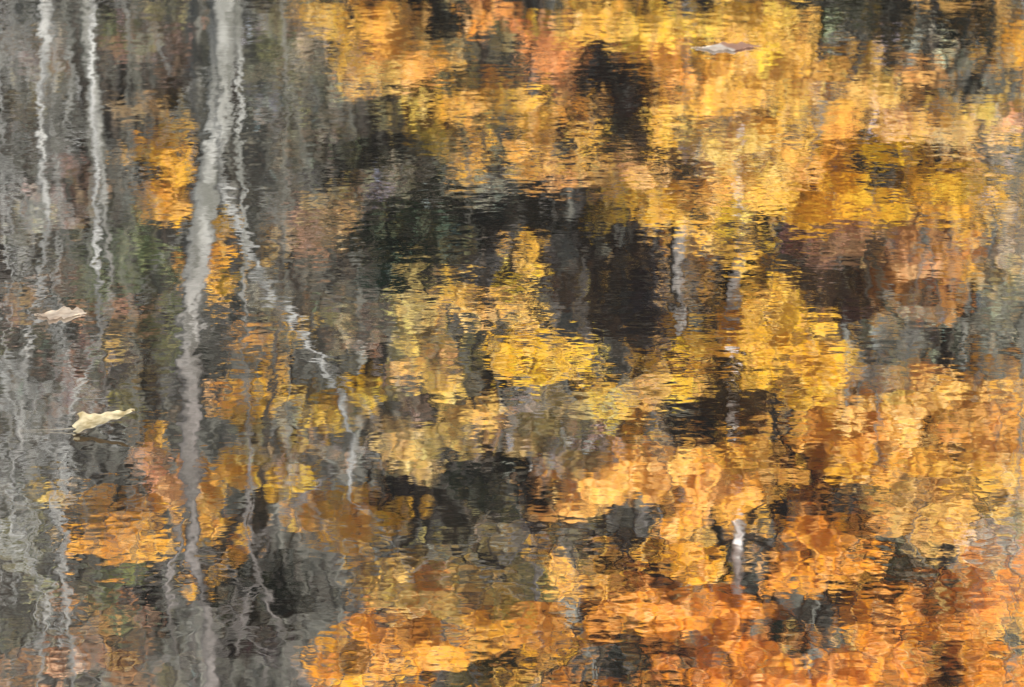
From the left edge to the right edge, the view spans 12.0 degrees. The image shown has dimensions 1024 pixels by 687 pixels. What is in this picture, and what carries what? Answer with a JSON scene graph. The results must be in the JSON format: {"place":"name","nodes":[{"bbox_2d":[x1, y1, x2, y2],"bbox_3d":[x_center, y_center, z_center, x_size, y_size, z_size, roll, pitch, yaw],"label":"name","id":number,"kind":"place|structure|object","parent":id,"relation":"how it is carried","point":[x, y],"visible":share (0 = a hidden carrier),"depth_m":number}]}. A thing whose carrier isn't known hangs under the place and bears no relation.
{"place":"outdoors","nodes":[
{"label":"outdoors","id":0,"kind":"place"},
{"bbox_2d":[0,0,1023,686],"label":"water","id":1,"kind":"structure","parent":0,"point":[532,342],"depth_m":6.67},
{"bbox_2d":[37,306,85,319],"bbox_3d":[-0.634,-0.042,6.841,0.060,0.003,0.083,11,17,40],"label":"floating leaf","id":2,"kind":"object","parent":1,"relation":"on","point":[63,312],"visible":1,"depth_m":6.84},
{"bbox_2d":[47,408,133,432],"bbox_3d":[-0.550,0.098,6.183,0.140,0.025,0.061,-6,14,-23],"label":"floating leaf","id":3,"kind":"object","parent":1,"relation":"on","point":[86,421],"visible":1,"depth_m":6.19},
{"bbox_2d":[691,42,759,50],"bbox_3d":[0.401,-0.552,9.049,0.112,0.003,0.091,-11,17,-39],"label":"floating leaf","id":4,"kind":"object","parent":1,"relation":"on","point":[729,46],"visible":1,"depth_m":9.05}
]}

